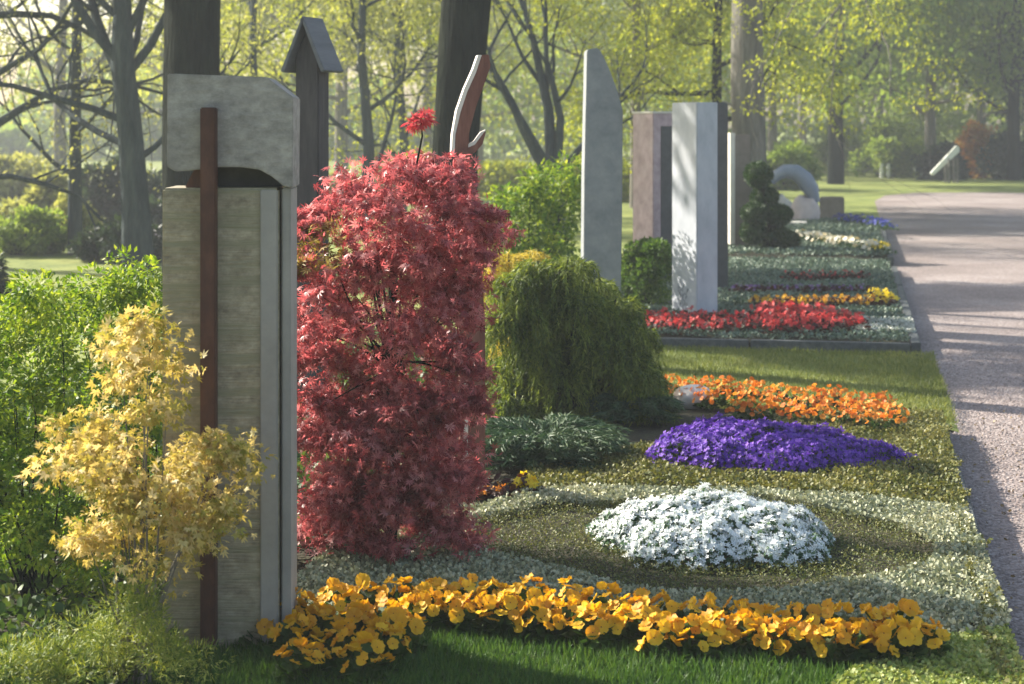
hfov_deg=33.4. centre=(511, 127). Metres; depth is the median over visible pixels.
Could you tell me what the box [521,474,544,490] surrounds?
primula plant
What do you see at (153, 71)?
woodland tree
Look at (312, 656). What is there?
pansy plant
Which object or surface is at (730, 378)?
pansy plant
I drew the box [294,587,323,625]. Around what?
pansy plant
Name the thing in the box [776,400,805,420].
pansy plant
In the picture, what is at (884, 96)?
woodland tree
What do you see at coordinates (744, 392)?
pansy plant
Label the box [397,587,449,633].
pansy plant
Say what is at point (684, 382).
pansy plant
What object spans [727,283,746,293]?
violet plant
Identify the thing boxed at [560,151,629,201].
bush
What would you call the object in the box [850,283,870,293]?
violet plant
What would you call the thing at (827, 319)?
primrose plant
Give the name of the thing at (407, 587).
pansy plant
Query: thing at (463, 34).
dark tree
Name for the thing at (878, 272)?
groundcover
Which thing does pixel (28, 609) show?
undergrowth
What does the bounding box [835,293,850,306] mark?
primula plant
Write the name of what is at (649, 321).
primrose plant
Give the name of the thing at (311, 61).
grave marker
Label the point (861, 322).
primrose plant
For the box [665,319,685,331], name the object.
primrose plant
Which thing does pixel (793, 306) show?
primrose plant
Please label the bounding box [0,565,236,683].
conifer
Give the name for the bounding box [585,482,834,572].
candytuft cushion
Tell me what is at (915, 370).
grass
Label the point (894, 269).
kerb stone
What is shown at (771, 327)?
primrose plant
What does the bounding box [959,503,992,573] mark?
kerb stone
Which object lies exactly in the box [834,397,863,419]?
pansy plant
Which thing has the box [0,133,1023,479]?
ground
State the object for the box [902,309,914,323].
kerb stone
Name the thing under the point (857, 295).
primula plant
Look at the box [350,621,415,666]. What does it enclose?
pansy plant
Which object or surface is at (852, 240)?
primula plant
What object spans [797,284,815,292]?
violet plant
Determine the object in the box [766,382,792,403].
pansy plant
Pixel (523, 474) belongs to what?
primula plant
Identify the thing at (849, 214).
grape hyacinth
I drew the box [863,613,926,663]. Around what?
pansy plant
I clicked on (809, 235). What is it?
primula plant
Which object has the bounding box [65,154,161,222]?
bush
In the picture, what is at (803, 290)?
violet plant
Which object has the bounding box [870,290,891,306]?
primula plant
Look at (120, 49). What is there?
bare tree
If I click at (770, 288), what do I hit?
violet plant
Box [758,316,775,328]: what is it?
primrose plant
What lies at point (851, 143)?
bush
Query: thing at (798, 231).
primula plant
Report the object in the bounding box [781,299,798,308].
primrose plant
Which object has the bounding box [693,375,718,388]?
pansy plant
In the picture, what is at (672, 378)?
pansy plant
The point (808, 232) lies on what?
primula plant
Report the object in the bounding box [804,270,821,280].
heather plant
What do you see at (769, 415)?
pansy plant
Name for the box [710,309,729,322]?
primrose plant
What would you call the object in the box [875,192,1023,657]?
path
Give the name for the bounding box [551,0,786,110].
woodland tree
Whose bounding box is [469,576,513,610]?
pansy plant
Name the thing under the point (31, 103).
arching tree
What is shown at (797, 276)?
heather plant
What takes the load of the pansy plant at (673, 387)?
on the bed ground at (648, 432)
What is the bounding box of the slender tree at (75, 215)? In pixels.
[0,0,163,254]
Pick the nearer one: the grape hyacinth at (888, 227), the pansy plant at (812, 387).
the pansy plant at (812, 387)
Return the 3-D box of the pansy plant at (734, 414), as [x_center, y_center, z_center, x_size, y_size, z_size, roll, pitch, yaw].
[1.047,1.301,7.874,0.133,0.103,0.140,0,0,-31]
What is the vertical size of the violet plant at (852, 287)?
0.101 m
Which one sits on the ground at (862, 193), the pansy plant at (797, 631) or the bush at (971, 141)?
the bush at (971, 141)
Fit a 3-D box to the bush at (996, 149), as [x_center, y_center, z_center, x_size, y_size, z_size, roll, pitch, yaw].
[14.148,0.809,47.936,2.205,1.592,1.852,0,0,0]
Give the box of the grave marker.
[281,16,342,398]
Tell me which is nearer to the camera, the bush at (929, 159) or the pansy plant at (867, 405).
the pansy plant at (867, 405)
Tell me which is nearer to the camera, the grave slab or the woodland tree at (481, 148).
the grave slab
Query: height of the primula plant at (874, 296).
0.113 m
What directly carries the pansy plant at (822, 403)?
on the bed ground at (648, 432)
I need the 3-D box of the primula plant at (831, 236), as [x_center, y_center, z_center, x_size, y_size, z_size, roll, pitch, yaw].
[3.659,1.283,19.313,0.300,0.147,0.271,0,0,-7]
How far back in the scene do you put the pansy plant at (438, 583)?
4.72 m
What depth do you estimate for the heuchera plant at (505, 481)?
6.29 m
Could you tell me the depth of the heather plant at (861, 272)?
15.01 m
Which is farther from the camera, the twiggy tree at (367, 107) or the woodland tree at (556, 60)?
the woodland tree at (556, 60)
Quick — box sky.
[0,0,1023,132]
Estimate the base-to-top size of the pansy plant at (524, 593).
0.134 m
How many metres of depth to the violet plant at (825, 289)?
13.81 m
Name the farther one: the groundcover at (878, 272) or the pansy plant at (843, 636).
the groundcover at (878, 272)
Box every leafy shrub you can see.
[0,267,112,625]
[26,244,162,566]
[453,150,581,280]
[621,236,671,306]
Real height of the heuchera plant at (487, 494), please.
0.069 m
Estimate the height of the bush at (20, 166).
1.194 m
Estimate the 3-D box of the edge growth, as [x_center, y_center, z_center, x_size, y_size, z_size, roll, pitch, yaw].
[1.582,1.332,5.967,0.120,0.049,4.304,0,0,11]
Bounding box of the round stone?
[673,384,712,408]
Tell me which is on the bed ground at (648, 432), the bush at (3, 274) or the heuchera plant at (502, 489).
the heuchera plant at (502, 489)
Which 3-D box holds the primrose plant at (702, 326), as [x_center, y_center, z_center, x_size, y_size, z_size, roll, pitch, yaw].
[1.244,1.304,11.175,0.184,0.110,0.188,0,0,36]
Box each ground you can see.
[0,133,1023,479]
[0,408,993,683]
[621,261,910,351]
[728,229,887,261]
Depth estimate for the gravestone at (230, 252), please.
4.44 m
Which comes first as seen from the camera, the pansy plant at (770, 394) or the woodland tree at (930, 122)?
the pansy plant at (770, 394)
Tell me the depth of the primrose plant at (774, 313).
11.70 m
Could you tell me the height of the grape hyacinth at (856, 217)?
0.184 m
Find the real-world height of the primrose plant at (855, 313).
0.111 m
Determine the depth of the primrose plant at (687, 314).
11.77 m
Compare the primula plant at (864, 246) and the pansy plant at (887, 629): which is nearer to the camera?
the pansy plant at (887, 629)
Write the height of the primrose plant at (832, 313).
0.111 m
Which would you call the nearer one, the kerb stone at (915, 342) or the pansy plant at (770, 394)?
the pansy plant at (770, 394)
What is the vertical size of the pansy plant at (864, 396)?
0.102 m
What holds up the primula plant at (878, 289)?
on the bed ground at (756, 337)
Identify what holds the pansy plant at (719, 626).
on the bed ground at (648, 432)
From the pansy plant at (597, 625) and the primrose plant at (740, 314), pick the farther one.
the primrose plant at (740, 314)
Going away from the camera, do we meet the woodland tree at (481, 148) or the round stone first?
the round stone
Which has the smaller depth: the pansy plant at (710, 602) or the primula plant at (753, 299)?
the pansy plant at (710, 602)
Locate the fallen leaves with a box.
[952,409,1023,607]
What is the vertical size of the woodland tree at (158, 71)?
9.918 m
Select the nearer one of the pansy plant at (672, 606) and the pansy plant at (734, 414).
the pansy plant at (672, 606)
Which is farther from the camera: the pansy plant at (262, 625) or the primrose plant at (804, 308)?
the primrose plant at (804, 308)
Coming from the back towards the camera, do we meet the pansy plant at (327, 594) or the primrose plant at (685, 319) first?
the primrose plant at (685, 319)
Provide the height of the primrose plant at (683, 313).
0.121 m
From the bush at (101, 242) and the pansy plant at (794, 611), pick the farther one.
the bush at (101, 242)
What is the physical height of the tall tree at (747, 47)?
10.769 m
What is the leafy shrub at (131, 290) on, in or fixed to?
on the bed ground at (648, 432)
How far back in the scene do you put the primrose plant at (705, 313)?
11.74 m
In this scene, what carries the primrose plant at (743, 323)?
on the bed ground at (756, 337)
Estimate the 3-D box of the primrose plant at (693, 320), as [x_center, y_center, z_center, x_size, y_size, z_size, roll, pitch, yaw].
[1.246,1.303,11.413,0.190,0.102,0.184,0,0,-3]
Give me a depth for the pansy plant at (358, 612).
4.49 m
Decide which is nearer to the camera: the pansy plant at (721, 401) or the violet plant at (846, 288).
the pansy plant at (721, 401)
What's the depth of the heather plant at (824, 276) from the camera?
14.91 m
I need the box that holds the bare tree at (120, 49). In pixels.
[0,0,286,273]
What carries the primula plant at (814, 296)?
on the bed ground at (756, 337)
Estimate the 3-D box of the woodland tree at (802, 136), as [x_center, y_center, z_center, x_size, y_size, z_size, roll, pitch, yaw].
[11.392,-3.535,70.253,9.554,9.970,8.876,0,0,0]
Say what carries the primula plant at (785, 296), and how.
on the bed ground at (756, 337)
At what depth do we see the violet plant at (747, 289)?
13.81 m
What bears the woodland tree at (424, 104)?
on the ground at (862, 193)
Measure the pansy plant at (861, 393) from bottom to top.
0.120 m
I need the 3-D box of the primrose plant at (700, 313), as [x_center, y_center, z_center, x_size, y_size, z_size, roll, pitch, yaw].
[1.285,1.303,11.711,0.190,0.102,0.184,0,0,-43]
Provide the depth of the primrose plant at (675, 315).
11.68 m
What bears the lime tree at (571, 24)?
on the ground at (862, 193)
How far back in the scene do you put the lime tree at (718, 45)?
29.90 m
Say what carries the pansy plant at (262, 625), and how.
on the bed ground at (648, 432)
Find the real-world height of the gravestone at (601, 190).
1.864 m
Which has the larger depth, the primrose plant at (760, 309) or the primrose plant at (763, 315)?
the primrose plant at (760, 309)
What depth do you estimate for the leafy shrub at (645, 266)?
12.81 m
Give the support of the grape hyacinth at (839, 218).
on the bed ground at (876, 257)
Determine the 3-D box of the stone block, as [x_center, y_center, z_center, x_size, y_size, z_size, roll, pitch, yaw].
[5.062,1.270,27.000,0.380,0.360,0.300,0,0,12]
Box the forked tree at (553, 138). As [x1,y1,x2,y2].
[333,0,703,235]
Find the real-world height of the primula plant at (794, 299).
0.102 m
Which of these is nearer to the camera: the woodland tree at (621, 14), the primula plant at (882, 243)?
the primula plant at (882, 243)
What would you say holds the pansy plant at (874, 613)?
on the bed ground at (648, 432)
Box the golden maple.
[14,301,278,683]
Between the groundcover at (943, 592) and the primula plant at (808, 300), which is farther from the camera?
the primula plant at (808, 300)
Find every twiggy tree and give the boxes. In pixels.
[133,0,349,102]
[143,0,384,169]
[220,0,440,230]
[262,0,531,215]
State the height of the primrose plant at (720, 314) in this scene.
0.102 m
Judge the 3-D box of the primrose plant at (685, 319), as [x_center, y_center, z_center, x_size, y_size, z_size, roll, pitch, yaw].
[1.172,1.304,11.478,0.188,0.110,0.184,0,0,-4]
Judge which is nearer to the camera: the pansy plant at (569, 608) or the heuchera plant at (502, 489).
the pansy plant at (569, 608)
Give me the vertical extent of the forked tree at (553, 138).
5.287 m
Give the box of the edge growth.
[925,409,1023,683]
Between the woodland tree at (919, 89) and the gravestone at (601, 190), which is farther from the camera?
the woodland tree at (919, 89)
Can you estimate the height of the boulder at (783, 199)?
0.628 m
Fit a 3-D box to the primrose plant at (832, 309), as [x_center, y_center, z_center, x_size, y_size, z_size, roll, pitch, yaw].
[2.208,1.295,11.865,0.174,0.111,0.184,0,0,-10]
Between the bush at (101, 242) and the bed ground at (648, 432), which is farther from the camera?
the bush at (101, 242)
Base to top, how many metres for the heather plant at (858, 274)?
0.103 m
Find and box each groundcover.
[297,481,1012,636]
[472,492,935,591]
[513,405,967,503]
[621,255,910,341]
[728,216,887,256]
[831,623,1023,683]
[840,315,916,333]
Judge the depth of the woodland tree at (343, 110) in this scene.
45.85 m
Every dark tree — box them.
[159,0,220,308]
[420,0,490,306]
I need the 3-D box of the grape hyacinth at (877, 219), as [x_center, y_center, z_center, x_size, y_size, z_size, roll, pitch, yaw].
[4.869,1.276,22.803,0.286,0.160,0.298,0,0,27]
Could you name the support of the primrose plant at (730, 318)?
on the bed ground at (756, 337)
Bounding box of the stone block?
[820,196,843,217]
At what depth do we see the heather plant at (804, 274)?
14.91 m
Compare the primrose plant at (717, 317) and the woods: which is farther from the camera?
the woods
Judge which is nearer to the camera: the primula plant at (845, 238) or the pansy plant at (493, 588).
the pansy plant at (493, 588)
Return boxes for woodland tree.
[0,0,277,174]
[0,0,407,160]
[88,0,429,104]
[151,0,498,180]
[263,0,540,150]
[348,0,629,166]
[482,0,679,161]
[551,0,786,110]
[598,0,908,158]
[661,0,1000,183]
[722,33,894,150]
[783,10,975,136]
[817,6,1023,148]
[843,58,1023,126]
[846,0,1023,180]
[871,41,1023,134]
[924,8,1023,138]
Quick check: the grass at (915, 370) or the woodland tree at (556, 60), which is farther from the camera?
the woodland tree at (556, 60)
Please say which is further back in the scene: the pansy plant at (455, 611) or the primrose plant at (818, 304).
the primrose plant at (818, 304)
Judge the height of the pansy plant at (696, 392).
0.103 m
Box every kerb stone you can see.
[646,337,748,350]
[751,339,909,354]
[886,251,893,266]
[891,266,898,276]
[894,275,902,285]
[896,285,905,296]
[899,296,909,310]
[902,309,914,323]
[908,326,920,356]
[950,451,970,503]
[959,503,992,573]
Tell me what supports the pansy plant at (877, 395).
on the bed ground at (648, 432)
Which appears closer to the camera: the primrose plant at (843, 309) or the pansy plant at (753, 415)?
the pansy plant at (753, 415)
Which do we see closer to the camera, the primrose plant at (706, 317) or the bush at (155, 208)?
the primrose plant at (706, 317)
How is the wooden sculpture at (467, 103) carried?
on the bed ground at (648, 432)
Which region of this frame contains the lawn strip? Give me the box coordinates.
[161,341,959,432]
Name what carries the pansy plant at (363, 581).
on the bed ground at (648, 432)
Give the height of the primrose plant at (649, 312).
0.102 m
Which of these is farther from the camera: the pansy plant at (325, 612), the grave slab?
the grave slab
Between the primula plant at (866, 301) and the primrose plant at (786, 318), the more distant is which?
the primula plant at (866, 301)
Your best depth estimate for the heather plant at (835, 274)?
14.94 m
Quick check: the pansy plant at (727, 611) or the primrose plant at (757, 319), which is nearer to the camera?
the pansy plant at (727, 611)
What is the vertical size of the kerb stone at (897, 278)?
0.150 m
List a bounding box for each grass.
[0,612,930,683]
[419,342,957,422]
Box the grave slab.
[790,221,806,225]
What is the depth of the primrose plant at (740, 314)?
11.67 m
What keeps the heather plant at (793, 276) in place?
on the bed ground at (756, 337)
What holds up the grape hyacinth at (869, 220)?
on the bed ground at (876, 257)
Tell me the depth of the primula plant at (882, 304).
12.74 m
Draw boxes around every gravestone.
[163,74,299,651]
[581,48,622,354]
[632,111,671,277]
[672,102,716,313]
[717,102,727,291]
[728,133,755,246]
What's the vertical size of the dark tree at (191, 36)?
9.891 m
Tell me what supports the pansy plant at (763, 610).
on the bed ground at (648, 432)
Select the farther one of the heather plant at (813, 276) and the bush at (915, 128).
the bush at (915, 128)
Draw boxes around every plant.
[238,602,296,648]
[258,612,324,658]
[272,631,334,683]
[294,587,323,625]
[295,603,340,642]
[310,577,363,621]
[320,617,376,664]
[330,631,398,683]
[331,599,378,639]
[340,572,387,616]
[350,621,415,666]
[354,590,407,632]
[366,607,427,654]
[376,574,417,613]
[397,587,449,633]
[409,577,447,608]
[426,590,486,638]
[443,572,487,613]
[452,590,508,638]
[460,483,500,504]
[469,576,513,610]
[470,472,510,497]
[476,587,534,639]
[486,484,524,502]
[504,477,524,494]
[509,595,571,644]
[510,572,549,600]
[517,470,530,480]
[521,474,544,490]
[531,594,592,643]
[544,575,590,608]
[562,600,625,650]
[577,581,626,614]
[599,601,655,646]
[607,587,656,635]
[628,611,696,658]
[639,316,658,326]
[640,589,685,634]
[644,310,653,315]
[647,318,665,331]
[651,306,667,316]
[652,316,673,334]
[658,613,716,662]
[662,311,683,319]
[663,384,679,395]
[664,373,681,390]
[665,316,683,327]
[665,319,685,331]
[672,320,699,334]
[675,314,696,327]
[676,310,696,320]
[677,310,693,321]
[677,376,699,385]
[679,591,724,627]
[679,608,744,656]
[680,385,708,405]
[683,305,696,315]
[688,316,704,324]
[689,310,704,321]
[689,319,714,333]
[692,387,719,409]
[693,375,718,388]
[697,310,717,320]
[701,310,719,322]
[706,387,730,409]
[708,314,728,323]
[708,316,730,330]
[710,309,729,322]
[710,320,735,334]
[710,375,737,398]
[712,310,728,317]
[714,596,752,619]
[719,375,744,398]
[719,608,776,658]
[722,314,738,323]
[724,398,753,419]
[726,390,754,411]
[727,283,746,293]
[728,318,751,330]
[730,296,744,307]
[731,309,743,317]
[732,315,755,329]
[733,311,751,323]
[735,614,801,661]
[736,376,763,398]
[736,398,765,421]
[736,602,786,632]
[738,284,753,291]
[738,386,763,410]
[744,294,761,306]
[744,316,765,334]
[746,312,758,323]
[748,284,762,292]
[748,303,761,313]
[752,307,768,316]
[753,283,769,292]
[753,295,771,305]
[753,380,775,399]
[753,400,784,420]
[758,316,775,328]
[758,392,786,413]
[759,312,775,321]
[759,317,783,332]
[760,283,779,290]
[761,294,778,304]
[762,308,775,317]
[762,318,790,335]
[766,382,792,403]
[768,615,827,666]
[770,307,786,314]
[771,393,795,416]
[772,305,788,313]
[774,284,794,291]
[776,318,802,336]
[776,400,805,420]
[777,293,792,304]
[777,315,792,325]
[779,270,800,281]
[780,601,836,639]
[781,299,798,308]
[782,308,797,318]
[782,386,808,406]
[783,296,800,302]
[784,313,798,321]
[785,284,803,295]
[785,302,797,314]
[787,404,815,423]
[788,304,800,313]
[789,271,803,280]
[789,317,807,331]
[790,283,808,292]
[792,318,817,334]
[793,294,806,304]
[793,395,818,416]
[795,229,809,237]
[796,306,811,316]
[797,271,812,279]
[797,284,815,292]
[799,231,815,238]
[800,294,815,304]
[800,383,827,405]
[801,617,867,667]
[802,316,824,331]
[803,231,822,241]
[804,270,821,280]
[805,294,823,304]
[805,392,832,413]
[805,400,835,423]
[807,284,826,292]
[810,269,829,280]
[811,231,827,241]
[812,295,829,305]
[812,302,825,310]
[812,318,837,335]
[815,397,839,414]
[816,283,831,292]
[816,315,837,332]
[817,384,841,407]
[817,598,858,635]
[818,232,833,241]
[819,294,841,304]
[820,271,833,280]
[820,305,836,313]
[822,283,842,292]
[822,307,835,315]
[822,311,838,323]
[824,235,842,242]
[826,384,851,406]
[827,270,840,279]
[827,295,843,309]
[827,619,899,663]
[828,284,846,293]
[828,316,857,334]
[829,235,846,246]
[830,316,851,328]
[831,403,860,426]
[832,314,850,325]
[834,284,851,294]
[834,308,847,316]
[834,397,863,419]
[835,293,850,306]
[837,235,854,245]
[837,308,851,318]
[838,269,856,281]
[841,295,859,306]
[842,403,869,425]
[843,315,871,333]
[843,390,868,408]
[845,237,860,247]
[847,284,863,291]
[847,293,869,308]
[848,270,865,279]
[849,314,866,325]
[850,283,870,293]
[850,400,876,412]
[852,239,867,247]
[853,311,869,322]
[853,602,896,651]
[855,294,874,309]
[855,405,887,431]
[856,270,873,282]
[858,239,878,249]
[860,392,886,409]
[863,293,883,305]
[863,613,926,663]
[866,239,884,252]
[867,400,893,415]
[868,287,882,299]
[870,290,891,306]
[870,295,889,307]
[871,241,892,252]
[871,391,896,409]
[875,241,897,253]
[875,598,926,637]
[878,409,907,432]
[879,290,900,305]
[883,402,909,421]
[890,616,957,662]
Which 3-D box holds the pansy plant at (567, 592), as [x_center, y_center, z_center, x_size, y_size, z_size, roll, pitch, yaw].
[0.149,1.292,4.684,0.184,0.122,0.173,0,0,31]
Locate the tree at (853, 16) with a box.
[607,0,1002,215]
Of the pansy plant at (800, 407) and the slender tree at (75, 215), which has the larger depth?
the slender tree at (75, 215)
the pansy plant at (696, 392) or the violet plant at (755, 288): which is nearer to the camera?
the pansy plant at (696, 392)
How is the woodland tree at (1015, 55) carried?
on the ground at (862, 193)
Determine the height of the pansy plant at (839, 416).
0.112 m
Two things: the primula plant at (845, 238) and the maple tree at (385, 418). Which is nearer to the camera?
the maple tree at (385, 418)
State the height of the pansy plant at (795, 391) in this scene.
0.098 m
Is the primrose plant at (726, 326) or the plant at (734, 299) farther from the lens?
the plant at (734, 299)
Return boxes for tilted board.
[930,146,959,182]
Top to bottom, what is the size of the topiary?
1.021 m
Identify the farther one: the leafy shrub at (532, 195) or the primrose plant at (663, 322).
the leafy shrub at (532, 195)
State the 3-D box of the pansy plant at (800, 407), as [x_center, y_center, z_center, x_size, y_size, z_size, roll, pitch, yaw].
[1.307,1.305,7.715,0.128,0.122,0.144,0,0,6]
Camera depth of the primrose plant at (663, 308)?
11.89 m
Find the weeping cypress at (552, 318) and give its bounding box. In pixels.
[485,254,682,426]
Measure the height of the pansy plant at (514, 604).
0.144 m
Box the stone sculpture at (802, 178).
[771,164,819,202]
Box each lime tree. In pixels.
[490,0,731,207]
[508,0,951,160]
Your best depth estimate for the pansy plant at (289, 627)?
4.37 m
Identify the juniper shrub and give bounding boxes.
[444,411,635,470]
[582,391,685,427]
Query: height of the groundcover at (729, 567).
0.045 m
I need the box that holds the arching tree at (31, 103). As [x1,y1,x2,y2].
[0,0,289,260]
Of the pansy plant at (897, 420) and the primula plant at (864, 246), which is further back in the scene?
the primula plant at (864, 246)
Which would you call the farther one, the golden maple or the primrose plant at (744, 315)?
the primrose plant at (744, 315)
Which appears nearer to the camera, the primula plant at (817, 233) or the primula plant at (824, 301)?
the primula plant at (824, 301)
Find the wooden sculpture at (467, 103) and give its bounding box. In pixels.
[450,54,489,495]
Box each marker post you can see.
[880,164,882,177]
[887,164,889,177]
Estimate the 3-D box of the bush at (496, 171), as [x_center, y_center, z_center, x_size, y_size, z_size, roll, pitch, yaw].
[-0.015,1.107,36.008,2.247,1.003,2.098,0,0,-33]
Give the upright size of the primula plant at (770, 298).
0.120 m
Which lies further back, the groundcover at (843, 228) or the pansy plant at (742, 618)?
the groundcover at (843, 228)
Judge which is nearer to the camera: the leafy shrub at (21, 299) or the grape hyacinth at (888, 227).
the leafy shrub at (21, 299)
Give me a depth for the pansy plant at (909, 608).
4.47 m
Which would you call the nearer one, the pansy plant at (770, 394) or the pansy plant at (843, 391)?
the pansy plant at (770, 394)
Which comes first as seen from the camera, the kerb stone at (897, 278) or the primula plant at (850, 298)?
the primula plant at (850, 298)
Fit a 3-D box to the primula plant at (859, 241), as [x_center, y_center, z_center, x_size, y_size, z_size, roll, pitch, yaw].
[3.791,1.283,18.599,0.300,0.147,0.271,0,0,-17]
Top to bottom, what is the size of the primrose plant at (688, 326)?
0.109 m
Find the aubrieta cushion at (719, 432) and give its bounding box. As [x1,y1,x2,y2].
[644,411,921,474]
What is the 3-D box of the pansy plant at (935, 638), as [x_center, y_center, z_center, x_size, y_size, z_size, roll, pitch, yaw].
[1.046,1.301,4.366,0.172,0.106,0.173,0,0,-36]
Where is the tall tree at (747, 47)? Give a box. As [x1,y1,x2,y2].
[731,0,766,218]
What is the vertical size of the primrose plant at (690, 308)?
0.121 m
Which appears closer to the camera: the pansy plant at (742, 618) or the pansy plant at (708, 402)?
the pansy plant at (742, 618)
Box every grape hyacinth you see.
[832,212,847,221]
[837,213,853,221]
[845,213,858,220]
[851,213,869,222]
[857,215,873,225]
[861,215,878,225]
[868,217,887,226]
[872,218,893,229]
[878,219,899,230]
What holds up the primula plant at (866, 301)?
on the bed ground at (756, 337)
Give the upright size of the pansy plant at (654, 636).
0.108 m
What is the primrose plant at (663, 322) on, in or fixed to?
on the bed ground at (756, 337)
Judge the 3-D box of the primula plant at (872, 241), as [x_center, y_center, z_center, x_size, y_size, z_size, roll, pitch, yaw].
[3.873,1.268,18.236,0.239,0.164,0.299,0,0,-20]
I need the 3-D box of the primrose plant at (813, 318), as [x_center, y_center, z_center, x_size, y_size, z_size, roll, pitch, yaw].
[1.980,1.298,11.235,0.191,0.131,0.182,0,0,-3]
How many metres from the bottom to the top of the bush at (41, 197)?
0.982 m
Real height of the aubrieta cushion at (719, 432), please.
0.216 m
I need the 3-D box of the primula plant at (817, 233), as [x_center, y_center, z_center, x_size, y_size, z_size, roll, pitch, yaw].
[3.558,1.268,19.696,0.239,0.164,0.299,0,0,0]
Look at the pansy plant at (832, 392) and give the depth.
8.22 m
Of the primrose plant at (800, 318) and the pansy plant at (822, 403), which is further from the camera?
the primrose plant at (800, 318)
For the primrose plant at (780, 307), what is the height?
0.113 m
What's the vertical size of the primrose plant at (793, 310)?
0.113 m
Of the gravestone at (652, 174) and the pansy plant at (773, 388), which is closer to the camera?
the pansy plant at (773, 388)
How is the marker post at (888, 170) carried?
on the ground at (862, 193)
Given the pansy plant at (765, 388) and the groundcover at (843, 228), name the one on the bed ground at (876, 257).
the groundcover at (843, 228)
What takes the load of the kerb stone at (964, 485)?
on the ground at (862, 193)
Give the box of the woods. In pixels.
[0,0,1023,160]
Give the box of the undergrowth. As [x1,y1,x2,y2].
[0,338,535,683]
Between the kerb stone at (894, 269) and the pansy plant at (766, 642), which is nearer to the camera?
the pansy plant at (766, 642)
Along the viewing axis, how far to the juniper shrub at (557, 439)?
6.77 m
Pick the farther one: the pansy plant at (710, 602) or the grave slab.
the grave slab
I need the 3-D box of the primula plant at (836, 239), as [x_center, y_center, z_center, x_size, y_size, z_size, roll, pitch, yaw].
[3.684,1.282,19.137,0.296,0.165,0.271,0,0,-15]
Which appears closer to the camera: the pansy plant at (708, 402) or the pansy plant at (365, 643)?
the pansy plant at (365, 643)
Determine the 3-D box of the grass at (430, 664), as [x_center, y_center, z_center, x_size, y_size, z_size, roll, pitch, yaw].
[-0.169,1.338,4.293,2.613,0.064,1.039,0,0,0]
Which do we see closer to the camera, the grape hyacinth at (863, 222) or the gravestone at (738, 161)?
the gravestone at (738, 161)
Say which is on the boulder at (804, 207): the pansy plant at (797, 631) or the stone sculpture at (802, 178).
the stone sculpture at (802, 178)
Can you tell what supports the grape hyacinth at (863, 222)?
on the bed ground at (876, 257)
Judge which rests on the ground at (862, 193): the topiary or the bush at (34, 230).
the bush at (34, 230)
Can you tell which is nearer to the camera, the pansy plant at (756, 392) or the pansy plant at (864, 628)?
the pansy plant at (864, 628)
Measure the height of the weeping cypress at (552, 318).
0.798 m
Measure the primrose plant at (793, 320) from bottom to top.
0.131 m
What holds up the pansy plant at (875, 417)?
on the bed ground at (648, 432)
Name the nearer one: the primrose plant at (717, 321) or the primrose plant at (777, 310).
the primrose plant at (717, 321)
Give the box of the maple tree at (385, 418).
[297,107,525,565]
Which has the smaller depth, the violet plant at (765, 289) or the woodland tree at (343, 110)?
the violet plant at (765, 289)
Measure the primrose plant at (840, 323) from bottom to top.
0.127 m
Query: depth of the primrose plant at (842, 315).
11.41 m
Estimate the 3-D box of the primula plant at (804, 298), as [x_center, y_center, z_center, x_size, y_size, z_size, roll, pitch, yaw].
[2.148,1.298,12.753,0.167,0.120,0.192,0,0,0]
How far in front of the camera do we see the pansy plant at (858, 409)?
7.68 m
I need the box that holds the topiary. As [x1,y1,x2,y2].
[738,160,801,248]
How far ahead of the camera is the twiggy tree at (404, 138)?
27.94 m
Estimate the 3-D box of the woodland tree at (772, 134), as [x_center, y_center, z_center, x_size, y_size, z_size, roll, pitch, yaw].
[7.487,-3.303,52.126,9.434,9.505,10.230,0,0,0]
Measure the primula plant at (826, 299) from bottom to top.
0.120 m
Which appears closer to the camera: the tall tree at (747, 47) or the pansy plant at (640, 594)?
the pansy plant at (640, 594)
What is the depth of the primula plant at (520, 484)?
6.23 m
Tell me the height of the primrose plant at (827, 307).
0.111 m
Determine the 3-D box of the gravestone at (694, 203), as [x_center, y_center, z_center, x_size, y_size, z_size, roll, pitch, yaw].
[1.317,0.599,12.328,0.183,1.562,0.340,0,0,-26]
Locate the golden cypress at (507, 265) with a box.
[483,247,550,387]
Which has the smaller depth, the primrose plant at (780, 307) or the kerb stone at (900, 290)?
the primrose plant at (780, 307)
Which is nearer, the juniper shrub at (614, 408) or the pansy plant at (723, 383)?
the juniper shrub at (614, 408)
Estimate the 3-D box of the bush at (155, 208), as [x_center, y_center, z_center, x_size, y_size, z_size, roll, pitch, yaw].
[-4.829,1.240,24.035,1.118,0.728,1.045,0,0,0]
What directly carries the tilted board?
on the ground at (862, 193)
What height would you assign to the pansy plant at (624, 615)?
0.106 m
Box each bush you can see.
[0,150,55,200]
[0,169,67,219]
[0,204,67,255]
[0,252,11,308]
[49,188,108,238]
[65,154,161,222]
[65,214,161,262]
[149,193,161,231]
[284,170,340,196]
[348,143,431,198]
[477,157,540,197]
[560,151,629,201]
[767,139,825,189]
[810,110,918,171]
[844,118,926,177]
[884,80,966,149]
[910,139,970,180]
[951,119,1000,178]
[973,129,1023,179]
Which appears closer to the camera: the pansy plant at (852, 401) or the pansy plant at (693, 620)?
the pansy plant at (693, 620)
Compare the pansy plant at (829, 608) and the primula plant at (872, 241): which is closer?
the pansy plant at (829, 608)
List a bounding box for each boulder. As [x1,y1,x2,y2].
[778,194,791,207]
[791,195,819,220]
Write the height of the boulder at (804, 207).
0.696 m
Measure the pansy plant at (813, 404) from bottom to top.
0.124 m
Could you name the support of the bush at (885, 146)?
on the ground at (862, 193)
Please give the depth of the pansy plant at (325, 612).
4.45 m
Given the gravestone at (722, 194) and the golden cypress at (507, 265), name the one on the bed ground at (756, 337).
the gravestone at (722, 194)

